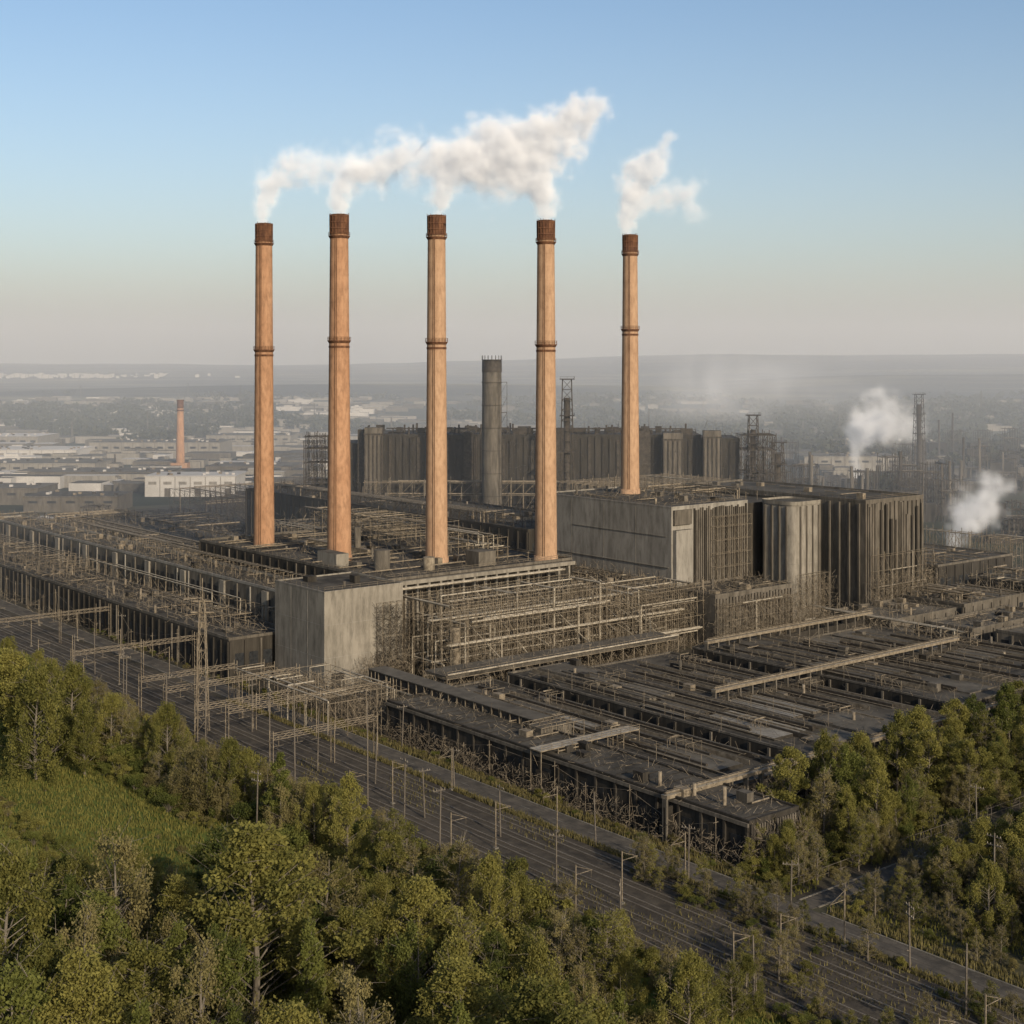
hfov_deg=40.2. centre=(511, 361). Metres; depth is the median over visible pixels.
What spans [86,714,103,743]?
thin birch tree
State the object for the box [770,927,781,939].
bush
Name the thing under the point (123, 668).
utility pole
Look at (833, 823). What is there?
thin birch tree
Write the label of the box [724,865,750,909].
thin birch tree
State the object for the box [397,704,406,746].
utility pole
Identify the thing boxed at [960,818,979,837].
thin birch tree
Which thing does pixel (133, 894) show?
birch tree
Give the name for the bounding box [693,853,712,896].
thin birch tree
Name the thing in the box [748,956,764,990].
thin birch tree
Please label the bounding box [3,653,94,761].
broadleaf tree
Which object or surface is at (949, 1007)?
thin birch tree
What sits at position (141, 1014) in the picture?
spruce tree
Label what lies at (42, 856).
poplar tree
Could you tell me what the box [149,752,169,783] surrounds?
thin birch tree
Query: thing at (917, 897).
thin birch tree
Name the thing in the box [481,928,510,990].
poplar tree
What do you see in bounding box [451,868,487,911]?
birch tree
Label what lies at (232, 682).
signal gantry
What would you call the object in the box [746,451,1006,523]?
process plant
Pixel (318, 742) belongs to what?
utility pole
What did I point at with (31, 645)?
catenary mast
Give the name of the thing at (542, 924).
bush
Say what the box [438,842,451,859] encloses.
thin birch tree
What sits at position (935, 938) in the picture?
bush
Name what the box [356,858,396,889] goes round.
bush
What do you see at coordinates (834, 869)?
bush
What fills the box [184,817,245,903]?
broadleaf tree
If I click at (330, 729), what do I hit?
signal gantry
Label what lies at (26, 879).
broadleaf tree
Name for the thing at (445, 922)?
birch tree
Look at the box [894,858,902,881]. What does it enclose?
thin birch tree
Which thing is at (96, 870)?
spruce tree
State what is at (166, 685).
utility pole
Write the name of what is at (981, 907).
thin birch tree
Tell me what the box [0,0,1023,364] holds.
sky
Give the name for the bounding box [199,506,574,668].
boiler hall
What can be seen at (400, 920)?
broadleaf tree
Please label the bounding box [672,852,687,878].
thin birch tree
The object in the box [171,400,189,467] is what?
brick chimney
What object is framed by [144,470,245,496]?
warehouse
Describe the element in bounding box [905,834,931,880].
thin birch tree
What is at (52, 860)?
poplar tree
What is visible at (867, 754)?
poplar tree
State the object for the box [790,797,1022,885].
yard fence
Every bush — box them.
[2,801,16,809]
[2,809,12,816]
[12,809,36,829]
[16,822,27,836]
[22,817,49,836]
[23,830,43,846]
[41,832,54,847]
[52,834,79,852]
[79,677,108,696]
[86,740,106,765]
[93,761,115,775]
[96,742,136,767]
[97,756,110,769]
[99,733,130,744]
[103,727,119,744]
[106,711,139,724]
[106,751,138,780]
[108,764,132,781]
[117,774,128,787]
[122,772,149,788]
[123,746,150,772]
[124,758,149,774]
[125,777,143,791]
[133,723,150,743]
[137,786,150,798]
[140,731,160,754]
[141,760,159,780]
[141,774,154,787]
[143,706,175,732]
[143,734,175,760]
[148,781,161,794]
[148,783,169,806]
[153,791,182,814]
[160,775,184,793]
[167,766,183,776]
[174,799,193,815]
[175,845,187,854]
[176,811,189,820]
[185,725,194,740]
[185,810,199,823]
[201,817,216,830]
[208,806,225,822]
[226,799,268,828]
[228,818,250,829]
[247,751,263,776]
[251,802,269,827]
[262,778,299,811]
[274,820,313,854]
[300,841,317,860]
[314,843,335,871]
[319,844,348,862]
[319,857,346,877]
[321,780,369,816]
[329,819,374,852]
[348,816,387,845]
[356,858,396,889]
[362,997,383,1022]
[387,819,431,860]
[406,853,436,877]
[406,863,476,900]
[417,843,428,854]
[423,846,446,866]
[424,853,477,887]
[431,751,439,758]
[471,911,516,989]
[477,856,540,912]
[499,916,519,930]
[504,923,553,975]
[509,875,573,939]
[510,916,564,956]
[517,788,527,795]
[533,788,542,797]
[540,792,548,799]
[553,912,584,944]
[555,795,567,803]
[557,952,582,976]
[559,974,597,1010]
[565,961,610,990]
[571,917,637,979]
[580,915,590,929]
[582,913,636,958]
[583,908,598,927]
[611,822,619,831]
[626,1007,678,1023]
[627,951,663,979]
[630,1001,657,1023]
[631,947,641,956]
[632,864,652,881]
[638,945,660,963]
[646,971,661,989]
[651,879,663,886]
[651,964,724,1016]
[663,865,674,877]
[667,832,683,846]
[672,882,681,892]
[675,885,694,906]
[689,895,708,908]
[707,859,716,869]
[709,902,718,913]
[719,889,728,898]
[719,971,741,997]
[720,993,744,1017]
[723,901,736,909]
[731,915,748,923]
[737,861,756,879]
[741,856,762,878]
[745,917,760,930]
[750,853,780,873]
[752,875,761,881]
[752,990,769,1011]
[758,871,776,889]
[759,866,770,877]
[768,919,777,929]
[770,870,782,883]
[770,877,789,892]
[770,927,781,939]
[771,1001,792,1019]
[781,1011,800,1023]
[783,972,796,985]
[784,873,802,887]
[787,1015,805,1023]
[790,858,816,881]
[798,996,827,1015]
[798,1011,817,1023]
[799,959,819,975]
[812,945,822,954]
[815,1018,830,1023]
[818,847,834,864]
[822,831,846,862]
[823,927,838,942]
[829,866,843,879]
[830,856,841,867]
[831,822,855,842]
[831,1019,842,1023]
[836,861,852,869]
[840,843,872,866]
[840,897,865,917]
[852,940,866,948]
[875,953,886,961]
[886,760,893,772]
[888,830,904,845]
[894,956,908,969]
[896,923,910,933]
[897,823,914,842]
[897,914,916,927]
[913,809,933,830]
[915,915,930,927]
[919,789,945,814]
[924,928,933,938]
[928,826,940,833]
[930,934,943,946]
[936,973,944,982]
[937,988,950,1001]
[945,808,964,821]
[946,926,954,933]
[956,921,981,940]
[956,935,982,952]
[964,1001,984,1017]
[972,796,1000,812]
[973,991,981,999]
[980,1015,997,1023]
[993,932,1015,951]
[994,945,1007,959]
[995,901,1023,929]
[1001,998,1009,1006]
[1004,786,1022,806]
[1006,762,1023,787]
[1008,957,1018,971]
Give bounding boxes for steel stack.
[481,355,506,505]
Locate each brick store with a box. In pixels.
[830,596,956,628]
[901,580,1023,613]
[925,604,1023,641]
[996,616,1023,646]
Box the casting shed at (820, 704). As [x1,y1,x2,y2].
[590,648,948,746]
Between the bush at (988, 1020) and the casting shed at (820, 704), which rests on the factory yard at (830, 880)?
the casting shed at (820, 704)
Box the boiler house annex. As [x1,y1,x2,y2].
[667,568,814,644]
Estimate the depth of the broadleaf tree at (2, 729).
290.38 m
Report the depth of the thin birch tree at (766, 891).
199.39 m
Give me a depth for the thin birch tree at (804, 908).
196.29 m
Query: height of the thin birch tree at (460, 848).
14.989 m
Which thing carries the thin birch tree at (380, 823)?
on the grass verge
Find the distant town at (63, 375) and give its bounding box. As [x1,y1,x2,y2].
[0,373,239,377]
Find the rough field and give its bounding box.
[825,871,1023,984]
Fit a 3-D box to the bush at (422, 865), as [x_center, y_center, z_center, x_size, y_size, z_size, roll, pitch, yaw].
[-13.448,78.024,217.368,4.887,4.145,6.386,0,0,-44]
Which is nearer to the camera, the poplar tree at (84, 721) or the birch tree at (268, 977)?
the birch tree at (268, 977)
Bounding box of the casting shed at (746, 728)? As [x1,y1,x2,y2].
[507,657,854,766]
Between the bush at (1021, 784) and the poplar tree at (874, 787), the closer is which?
the poplar tree at (874, 787)
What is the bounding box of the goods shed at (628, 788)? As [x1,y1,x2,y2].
[372,687,813,873]
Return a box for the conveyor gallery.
[368,666,583,736]
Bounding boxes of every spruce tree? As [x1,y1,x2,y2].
[0,903,14,971]
[47,866,87,955]
[91,867,106,907]
[123,989,157,1023]
[147,912,204,1023]
[157,880,170,914]
[206,1013,227,1023]
[223,999,246,1023]
[260,748,294,837]
[289,915,342,1023]
[445,989,476,1023]
[478,921,492,956]
[560,978,575,1010]
[604,982,631,1023]
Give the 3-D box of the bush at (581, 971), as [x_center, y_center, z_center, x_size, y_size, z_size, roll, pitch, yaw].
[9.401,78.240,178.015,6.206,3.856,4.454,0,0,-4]
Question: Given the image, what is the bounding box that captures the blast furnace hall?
[303,422,776,509]
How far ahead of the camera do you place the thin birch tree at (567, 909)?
196.41 m
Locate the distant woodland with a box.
[0,389,1023,488]
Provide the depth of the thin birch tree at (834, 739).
254.65 m
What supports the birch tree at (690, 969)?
on the grass verge
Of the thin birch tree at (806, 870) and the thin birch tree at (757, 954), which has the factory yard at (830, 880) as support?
the thin birch tree at (806, 870)
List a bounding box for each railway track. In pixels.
[0,613,1020,1023]
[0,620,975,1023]
[0,634,881,1023]
[0,644,841,1022]
[1,627,923,1023]
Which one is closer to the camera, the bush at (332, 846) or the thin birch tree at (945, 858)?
the thin birch tree at (945, 858)
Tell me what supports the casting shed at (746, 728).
on the factory yard at (830, 880)
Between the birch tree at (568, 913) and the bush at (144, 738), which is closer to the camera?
the birch tree at (568, 913)
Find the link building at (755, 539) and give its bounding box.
[639,483,775,577]
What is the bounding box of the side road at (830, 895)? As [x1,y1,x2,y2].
[795,819,1017,908]
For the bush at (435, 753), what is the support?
on the factory yard at (830, 880)
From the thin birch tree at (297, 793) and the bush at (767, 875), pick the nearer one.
the bush at (767, 875)
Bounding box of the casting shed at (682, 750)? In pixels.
[437,674,805,791]
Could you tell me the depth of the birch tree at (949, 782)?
252.71 m
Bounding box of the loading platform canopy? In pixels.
[418,625,688,684]
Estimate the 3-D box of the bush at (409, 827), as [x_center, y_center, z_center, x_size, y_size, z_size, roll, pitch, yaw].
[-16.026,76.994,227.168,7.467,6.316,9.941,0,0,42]
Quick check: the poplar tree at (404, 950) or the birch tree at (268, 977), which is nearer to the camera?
the poplar tree at (404, 950)
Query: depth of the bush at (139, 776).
262.70 m
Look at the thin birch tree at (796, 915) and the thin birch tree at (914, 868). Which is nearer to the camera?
the thin birch tree at (796, 915)
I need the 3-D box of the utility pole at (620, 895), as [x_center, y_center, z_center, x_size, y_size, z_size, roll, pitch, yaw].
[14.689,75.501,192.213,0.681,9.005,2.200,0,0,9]
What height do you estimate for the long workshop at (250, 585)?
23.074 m
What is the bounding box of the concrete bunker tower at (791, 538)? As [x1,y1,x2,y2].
[762,496,837,623]
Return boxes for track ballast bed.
[0,610,1023,1023]
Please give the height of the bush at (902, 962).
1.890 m
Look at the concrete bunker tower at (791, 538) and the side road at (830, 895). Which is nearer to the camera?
the side road at (830, 895)
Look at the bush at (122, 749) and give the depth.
275.65 m
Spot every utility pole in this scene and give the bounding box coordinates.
[94,628,95,673]
[118,614,123,655]
[121,647,124,692]
[121,655,130,704]
[162,674,171,704]
[203,670,205,741]
[248,677,255,731]
[251,770,260,822]
[268,688,271,761]
[289,676,300,783]
[317,711,318,770]
[365,701,368,805]
[374,732,377,783]
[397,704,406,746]
[400,758,407,847]
[419,768,429,817]
[433,787,444,858]
[449,747,458,787]
[497,784,503,836]
[549,832,563,889]
[593,792,596,845]
[619,879,620,908]
[682,824,694,877]
[751,935,754,1002]
[783,860,797,918]
[906,902,913,968]
[963,943,967,1014]
[970,784,983,820]
[987,833,1000,931]
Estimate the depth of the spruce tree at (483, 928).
181.39 m
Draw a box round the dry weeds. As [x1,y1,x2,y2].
[210,698,1023,1023]
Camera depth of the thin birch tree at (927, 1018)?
158.46 m
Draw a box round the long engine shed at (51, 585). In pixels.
[0,534,274,679]
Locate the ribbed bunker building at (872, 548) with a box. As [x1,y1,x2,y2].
[685,479,949,612]
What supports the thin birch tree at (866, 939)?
on the track ballast bed
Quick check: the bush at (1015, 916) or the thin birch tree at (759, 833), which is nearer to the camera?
the bush at (1015, 916)
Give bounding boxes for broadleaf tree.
[0,643,43,756]
[0,648,43,744]
[0,822,54,952]
[0,829,27,855]
[0,838,33,915]
[0,920,116,1023]
[0,944,62,1023]
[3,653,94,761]
[14,942,152,1023]
[26,880,87,946]
[38,847,62,876]
[42,879,141,1008]
[52,847,85,888]
[52,849,96,890]
[98,862,128,928]
[100,934,189,1023]
[104,846,165,922]
[145,871,168,908]
[145,871,209,984]
[159,875,212,915]
[165,887,263,978]
[165,921,264,1023]
[174,815,368,1023]
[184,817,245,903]
[228,855,282,951]
[260,997,328,1023]
[269,969,337,1023]
[272,901,348,984]
[275,846,375,971]
[289,870,317,905]
[299,901,400,1022]
[310,883,339,923]
[312,886,351,950]
[353,826,410,907]
[356,871,396,931]
[371,873,484,985]
[375,898,440,975]
[411,949,513,1023]
[426,918,488,985]
[468,937,513,1007]
[475,950,523,1021]
[493,966,595,1023]
[511,961,561,1006]
[550,1001,602,1023]
[754,739,826,819]
[894,705,935,782]
[894,724,965,796]
[919,844,940,888]
[927,834,964,897]
[933,832,951,866]
[936,731,999,805]
[938,691,982,751]
[947,842,990,880]
[947,843,976,887]
[958,831,987,877]
[970,866,1023,918]
[975,855,996,890]
[977,740,1019,798]
[984,867,1023,903]
[985,812,1023,874]
[989,679,1022,747]
[989,817,1016,871]
[993,677,1023,727]
[997,809,1018,823]
[1005,846,1023,907]
[1016,796,1023,820]
[1017,746,1023,778]
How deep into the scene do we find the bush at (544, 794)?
254.49 m
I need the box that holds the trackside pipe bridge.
[228,659,405,738]
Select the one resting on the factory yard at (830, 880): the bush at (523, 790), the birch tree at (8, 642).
the bush at (523, 790)
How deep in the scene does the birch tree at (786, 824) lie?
221.20 m
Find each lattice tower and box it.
[559,376,574,490]
[745,412,760,479]
[771,439,786,482]
[911,392,926,488]
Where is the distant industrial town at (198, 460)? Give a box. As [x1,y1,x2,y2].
[0,384,1023,492]
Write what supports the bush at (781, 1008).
on the grass verge
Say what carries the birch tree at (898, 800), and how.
on the factory yard at (830, 880)
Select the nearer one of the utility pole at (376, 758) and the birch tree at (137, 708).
the utility pole at (376, 758)
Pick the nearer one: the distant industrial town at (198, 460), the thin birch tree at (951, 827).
the thin birch tree at (951, 827)
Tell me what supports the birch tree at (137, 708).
on the grass verge
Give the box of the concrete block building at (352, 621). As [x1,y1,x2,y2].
[262,571,416,692]
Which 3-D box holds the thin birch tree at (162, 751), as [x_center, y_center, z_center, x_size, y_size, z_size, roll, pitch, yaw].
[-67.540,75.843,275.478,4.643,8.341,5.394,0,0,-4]
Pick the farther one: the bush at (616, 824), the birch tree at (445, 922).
the bush at (616, 824)
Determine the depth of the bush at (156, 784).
257.52 m
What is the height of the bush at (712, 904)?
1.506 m
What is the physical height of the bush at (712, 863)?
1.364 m
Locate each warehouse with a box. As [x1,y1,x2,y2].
[0,432,59,442]
[0,445,94,454]
[0,457,113,469]
[0,481,58,504]
[23,490,132,511]
[27,466,180,474]
[89,438,231,452]
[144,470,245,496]
[205,462,301,471]
[206,432,297,445]
[793,452,898,470]
[827,438,935,447]
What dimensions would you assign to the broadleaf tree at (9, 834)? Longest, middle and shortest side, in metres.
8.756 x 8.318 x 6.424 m
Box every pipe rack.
[1,479,318,535]
[403,568,712,684]
[573,561,639,641]
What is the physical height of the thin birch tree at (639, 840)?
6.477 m
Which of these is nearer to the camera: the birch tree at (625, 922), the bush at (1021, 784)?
the birch tree at (625, 922)
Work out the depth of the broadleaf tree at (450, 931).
174.32 m
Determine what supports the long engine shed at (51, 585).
on the factory yard at (830, 880)
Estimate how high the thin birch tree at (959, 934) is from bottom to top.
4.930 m
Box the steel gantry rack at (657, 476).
[556,472,1023,645]
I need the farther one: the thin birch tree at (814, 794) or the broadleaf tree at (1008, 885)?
the thin birch tree at (814, 794)
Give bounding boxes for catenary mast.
[29,619,42,646]
[66,613,78,640]
[72,635,83,663]
[117,653,130,684]
[157,646,170,677]
[390,761,406,803]
[438,748,453,790]
[450,812,466,848]
[493,801,509,849]
[543,786,559,832]
[575,865,590,914]
[621,851,637,904]
[670,832,687,883]
[729,931,749,993]
[777,913,795,973]
[830,889,846,947]
[938,1017,955,1023]
[985,994,1000,1023]
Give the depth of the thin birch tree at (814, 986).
169.98 m
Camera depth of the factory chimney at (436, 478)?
393.37 m
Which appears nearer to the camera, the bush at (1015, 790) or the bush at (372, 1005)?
the bush at (372, 1005)
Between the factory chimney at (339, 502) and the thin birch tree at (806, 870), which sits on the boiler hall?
the factory chimney at (339, 502)
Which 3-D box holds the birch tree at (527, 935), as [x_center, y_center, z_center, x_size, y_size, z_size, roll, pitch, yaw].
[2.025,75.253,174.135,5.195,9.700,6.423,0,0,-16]
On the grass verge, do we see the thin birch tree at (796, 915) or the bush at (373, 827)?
the bush at (373, 827)
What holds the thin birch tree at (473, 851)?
on the grass verge
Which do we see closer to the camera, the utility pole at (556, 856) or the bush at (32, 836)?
the utility pole at (556, 856)
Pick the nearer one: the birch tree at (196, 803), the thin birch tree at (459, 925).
the thin birch tree at (459, 925)
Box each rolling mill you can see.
[924,539,1012,585]
[978,561,1023,591]
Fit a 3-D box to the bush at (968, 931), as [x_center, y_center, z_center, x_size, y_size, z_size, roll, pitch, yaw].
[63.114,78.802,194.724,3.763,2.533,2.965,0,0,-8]
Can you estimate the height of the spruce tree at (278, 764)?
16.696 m
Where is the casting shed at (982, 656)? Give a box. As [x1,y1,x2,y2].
[802,624,1023,681]
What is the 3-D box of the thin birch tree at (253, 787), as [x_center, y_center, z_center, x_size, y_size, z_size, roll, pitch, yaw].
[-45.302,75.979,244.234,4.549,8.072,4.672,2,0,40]
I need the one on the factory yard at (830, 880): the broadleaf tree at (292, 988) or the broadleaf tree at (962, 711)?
the broadleaf tree at (962, 711)
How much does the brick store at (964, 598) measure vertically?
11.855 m
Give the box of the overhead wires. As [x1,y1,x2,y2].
[2,605,1023,1023]
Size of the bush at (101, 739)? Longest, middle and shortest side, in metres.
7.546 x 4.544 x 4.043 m
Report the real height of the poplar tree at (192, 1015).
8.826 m
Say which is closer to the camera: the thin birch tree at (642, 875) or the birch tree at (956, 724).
the thin birch tree at (642, 875)
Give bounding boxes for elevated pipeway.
[661,694,1022,842]
[704,609,875,657]
[711,634,965,701]
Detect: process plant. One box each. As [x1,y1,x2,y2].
[80,503,244,531]
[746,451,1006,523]
[778,434,1023,494]
[876,413,1021,463]
[957,499,1023,543]
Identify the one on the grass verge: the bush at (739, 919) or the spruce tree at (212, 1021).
the spruce tree at (212, 1021)
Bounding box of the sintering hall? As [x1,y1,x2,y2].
[245,477,534,550]
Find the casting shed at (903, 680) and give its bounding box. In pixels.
[692,633,1023,720]
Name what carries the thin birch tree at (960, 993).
on the track ballast bed
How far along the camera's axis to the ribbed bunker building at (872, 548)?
442.32 m
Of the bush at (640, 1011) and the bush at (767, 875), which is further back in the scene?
the bush at (767, 875)
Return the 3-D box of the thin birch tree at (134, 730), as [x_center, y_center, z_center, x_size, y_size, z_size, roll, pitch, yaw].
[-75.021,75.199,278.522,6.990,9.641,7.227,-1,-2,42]
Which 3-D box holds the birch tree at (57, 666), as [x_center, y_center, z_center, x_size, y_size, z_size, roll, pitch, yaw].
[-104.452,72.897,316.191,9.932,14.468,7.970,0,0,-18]
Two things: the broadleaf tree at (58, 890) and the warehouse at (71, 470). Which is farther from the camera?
the warehouse at (71, 470)
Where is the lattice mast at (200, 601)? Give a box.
[191,578,213,733]
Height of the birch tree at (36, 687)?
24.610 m
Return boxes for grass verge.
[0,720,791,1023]
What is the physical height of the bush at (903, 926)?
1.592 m
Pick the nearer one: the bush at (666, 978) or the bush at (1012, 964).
the bush at (666, 978)
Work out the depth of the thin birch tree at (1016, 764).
263.28 m
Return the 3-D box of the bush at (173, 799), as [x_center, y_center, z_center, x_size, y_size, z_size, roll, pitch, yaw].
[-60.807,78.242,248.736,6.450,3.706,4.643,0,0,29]
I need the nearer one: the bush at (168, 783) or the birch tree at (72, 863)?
the birch tree at (72, 863)
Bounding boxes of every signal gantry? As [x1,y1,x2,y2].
[0,604,110,642]
[70,632,196,675]
[138,660,236,712]
[163,663,299,717]
[194,686,297,740]
[220,677,390,739]
[269,711,377,766]
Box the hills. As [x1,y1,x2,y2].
[0,354,1023,401]
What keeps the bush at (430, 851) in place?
on the grass verge
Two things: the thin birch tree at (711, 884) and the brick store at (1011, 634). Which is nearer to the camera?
the thin birch tree at (711, 884)
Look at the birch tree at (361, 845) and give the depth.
209.30 m
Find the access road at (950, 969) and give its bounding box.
[0,599,1023,1006]
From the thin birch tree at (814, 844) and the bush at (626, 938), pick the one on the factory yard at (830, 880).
the thin birch tree at (814, 844)
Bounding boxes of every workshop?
[0,510,305,623]
[42,507,244,556]
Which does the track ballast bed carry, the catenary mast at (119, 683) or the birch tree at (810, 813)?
the catenary mast at (119, 683)
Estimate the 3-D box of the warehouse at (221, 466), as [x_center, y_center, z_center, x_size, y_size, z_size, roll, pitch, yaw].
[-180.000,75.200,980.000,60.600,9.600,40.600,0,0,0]
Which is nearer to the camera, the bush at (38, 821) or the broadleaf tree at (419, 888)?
the broadleaf tree at (419, 888)
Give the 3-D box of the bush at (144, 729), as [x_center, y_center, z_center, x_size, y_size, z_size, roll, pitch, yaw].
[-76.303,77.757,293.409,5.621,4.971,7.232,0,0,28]
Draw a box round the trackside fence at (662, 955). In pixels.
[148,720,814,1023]
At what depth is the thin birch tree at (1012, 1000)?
165.10 m
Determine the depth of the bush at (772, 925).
197.21 m
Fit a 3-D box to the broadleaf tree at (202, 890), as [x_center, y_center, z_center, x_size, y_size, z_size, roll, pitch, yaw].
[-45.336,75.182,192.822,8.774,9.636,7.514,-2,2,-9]
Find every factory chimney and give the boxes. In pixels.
[253,222,274,545]
[327,213,351,560]
[425,213,448,562]
[534,218,557,560]
[620,234,639,493]
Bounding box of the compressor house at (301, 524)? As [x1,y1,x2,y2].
[274,506,509,546]
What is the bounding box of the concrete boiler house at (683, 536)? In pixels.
[557,477,751,631]
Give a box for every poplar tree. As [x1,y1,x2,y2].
[26,848,53,902]
[28,853,57,881]
[66,698,99,775]
[82,853,100,883]
[181,924,202,945]
[182,1003,204,1023]
[222,984,241,1012]
[228,746,264,804]
[302,857,320,900]
[319,771,375,869]
[352,882,381,967]
[371,918,445,1023]
[372,981,414,1023]
[416,930,489,1022]
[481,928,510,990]
[574,992,621,1023]
[806,728,832,793]
[820,743,874,819]
[834,784,858,843]
[854,740,884,804]
[858,756,897,831]
[876,709,918,790]
[893,773,924,825]
[937,726,966,780]
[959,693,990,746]
[987,735,1015,783]
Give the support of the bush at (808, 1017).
on the grass verge
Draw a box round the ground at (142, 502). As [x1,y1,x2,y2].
[0,402,1023,1018]
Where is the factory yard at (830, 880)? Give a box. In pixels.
[0,502,1023,915]
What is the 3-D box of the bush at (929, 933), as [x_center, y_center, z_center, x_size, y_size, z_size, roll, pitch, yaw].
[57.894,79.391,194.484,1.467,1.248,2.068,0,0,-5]
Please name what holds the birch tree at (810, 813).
on the factory yard at (830, 880)
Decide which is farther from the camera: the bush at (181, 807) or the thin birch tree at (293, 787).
the bush at (181, 807)
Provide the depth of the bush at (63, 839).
228.69 m
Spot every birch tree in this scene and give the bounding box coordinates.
[0,636,30,669]
[0,837,60,1012]
[1,654,69,789]
[8,888,31,927]
[29,643,52,681]
[31,862,62,915]
[36,890,134,1023]
[39,654,68,711]
[40,844,97,940]
[45,658,106,751]
[53,684,82,727]
[69,818,159,977]
[76,675,112,724]
[86,690,138,762]
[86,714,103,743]
[95,696,110,723]
[103,706,137,755]
[106,713,127,743]
[113,705,141,743]
[117,719,144,758]
[120,693,136,710]
[121,898,169,943]
[127,925,165,982]
[130,701,139,713]
[137,710,146,725]
[138,738,161,763]
[143,700,191,783]
[143,910,229,992]
[145,713,170,735]
[145,924,269,1023]
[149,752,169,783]
[153,863,177,912]
[159,729,172,764]
[161,715,194,774]
[161,743,202,806]
[165,748,223,808]
[179,737,227,819]
[193,737,210,769]
[193,771,215,812]
[203,734,255,820]
[215,781,239,823]
[219,752,249,797]
[227,861,304,1006]
[241,778,260,804]
[254,791,274,823]
[258,763,277,801]
[259,756,272,781]
[259,767,301,825]
[262,782,301,845]
[273,769,295,813]
[281,777,330,843]
[288,782,306,823]
[290,777,332,852]
[293,777,311,814]
[294,780,312,826]
[309,795,341,845]
[311,961,395,1023]
[315,799,345,842]
[326,858,351,894]
[328,868,360,908]
[328,952,362,1003]
[340,997,405,1023]
[342,829,376,891]
[342,894,405,992]
[352,803,365,821]
[368,806,392,853]
[381,803,411,872]
[391,842,435,893]
[428,902,458,967]
[431,830,487,922]
[432,906,494,1015]
[438,836,484,931]
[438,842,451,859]
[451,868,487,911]
[461,842,523,950]
[467,843,481,862]
[487,1003,511,1023]
[495,867,540,934]
[498,896,533,927]
[503,956,526,989]
[504,923,565,1013]
[508,929,545,997]
[531,924,551,962]
[537,911,584,983]
[541,903,574,974]
[543,879,564,919]
[550,876,583,922]
[556,906,591,964]
[557,926,604,1001]
[559,896,580,915]
[564,961,605,1006]
[578,903,629,1000]
[587,903,639,987]
[589,992,636,1023]
[599,948,649,1011]
[611,908,638,962]
[616,912,641,949]
[629,832,656,865]
[629,836,654,870]
[633,842,653,882]
[637,841,665,878]
[638,851,648,875]
[639,834,660,867]
[651,947,726,1023]
[652,939,686,1018]
[654,866,665,890]
[661,844,676,880]
[664,845,679,875]
[671,955,732,1023]
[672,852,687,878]
[675,868,694,894]
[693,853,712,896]
[700,870,716,902]
[715,959,752,1019]
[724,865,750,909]
[724,952,766,1021]
[734,893,750,916]
[734,946,744,967]
[737,884,759,919]
[737,927,769,972]
[739,835,757,865]
[744,882,761,910]
[744,927,770,964]
[746,816,767,857]
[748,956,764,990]
[754,883,773,920]
[760,833,788,872]
[765,877,788,924]
[766,927,793,979]
[767,782,783,799]
[768,918,801,970]
[772,776,792,799]
[772,824,801,877]
[777,814,807,867]
[784,836,810,884]
[785,902,796,923]
[789,905,805,944]
[789,972,810,998]
[792,846,816,882]
[796,813,814,851]
[796,898,811,930]
[799,766,846,841]
[800,804,822,839]
[801,830,831,870]
[804,785,837,829]
[805,833,830,881]
[810,761,843,818]
[811,922,829,944]
[811,977,835,1018]
[813,730,848,792]
[825,809,844,843]
[827,738,870,817]
[831,868,860,909]
[838,728,887,795]
[840,813,872,870]
[841,1009,857,1023]
[850,913,882,960]
[853,806,867,836]
[856,811,884,849]
[856,873,877,911]
[857,766,879,811]
[858,781,875,820]
[858,821,884,867]
[859,867,887,916]
[860,871,880,900]
[860,1014,873,1023]
[861,812,886,854]
[864,875,883,904]
[873,825,900,858]
[877,819,906,862]
[878,1006,896,1023]
[879,887,892,911]
[880,790,912,835]
[887,890,903,916]
[888,858,912,893]
[888,862,909,900]
[894,849,919,884]
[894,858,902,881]
[897,769,915,804]
[898,875,930,924]
[900,779,927,820]
[903,713,948,772]
[905,764,931,811]
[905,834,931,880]
[905,857,929,896]
[908,1011,927,1023]
[912,991,938,1023]
[914,851,941,894]
[919,898,932,919]
[921,1013,934,1023]
[925,795,942,824]
[927,849,960,897]
[928,892,942,917]
[937,999,961,1023]
[938,716,973,775]
[939,869,966,908]
[939,891,959,928]
[940,762,963,807]
[941,775,970,813]
[941,817,968,865]
[944,816,965,841]
[949,907,971,940]
[950,861,969,891]
[952,980,970,1010]
[953,765,983,814]
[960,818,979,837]
[960,859,978,901]
[962,855,985,891]
[963,750,989,792]
[963,856,1019,946]
[964,928,984,960]
[964,978,978,1003]
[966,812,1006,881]
[966,888,985,922]
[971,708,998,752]
[972,735,986,754]
[977,865,992,911]
[978,977,1000,1017]
[983,936,998,963]
[984,724,1018,785]
[984,768,1011,805]
[990,839,1010,867]
[992,852,1023,903]
[992,893,1018,936]
[992,925,1011,962]
[996,991,1023,1023]
[997,903,1023,942]
[1003,812,1014,851]
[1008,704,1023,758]
[1008,725,1023,773]
[1008,756,1023,785]
[1012,747,1023,780]
[1012,877,1023,905]
[1014,900,1022,920]
[1016,859,1023,920]
[1020,906,1023,928]
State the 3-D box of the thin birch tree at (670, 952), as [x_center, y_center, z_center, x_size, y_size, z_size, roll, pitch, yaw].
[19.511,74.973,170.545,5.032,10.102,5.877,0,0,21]
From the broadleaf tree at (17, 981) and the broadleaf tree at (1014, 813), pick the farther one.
the broadleaf tree at (1014, 813)

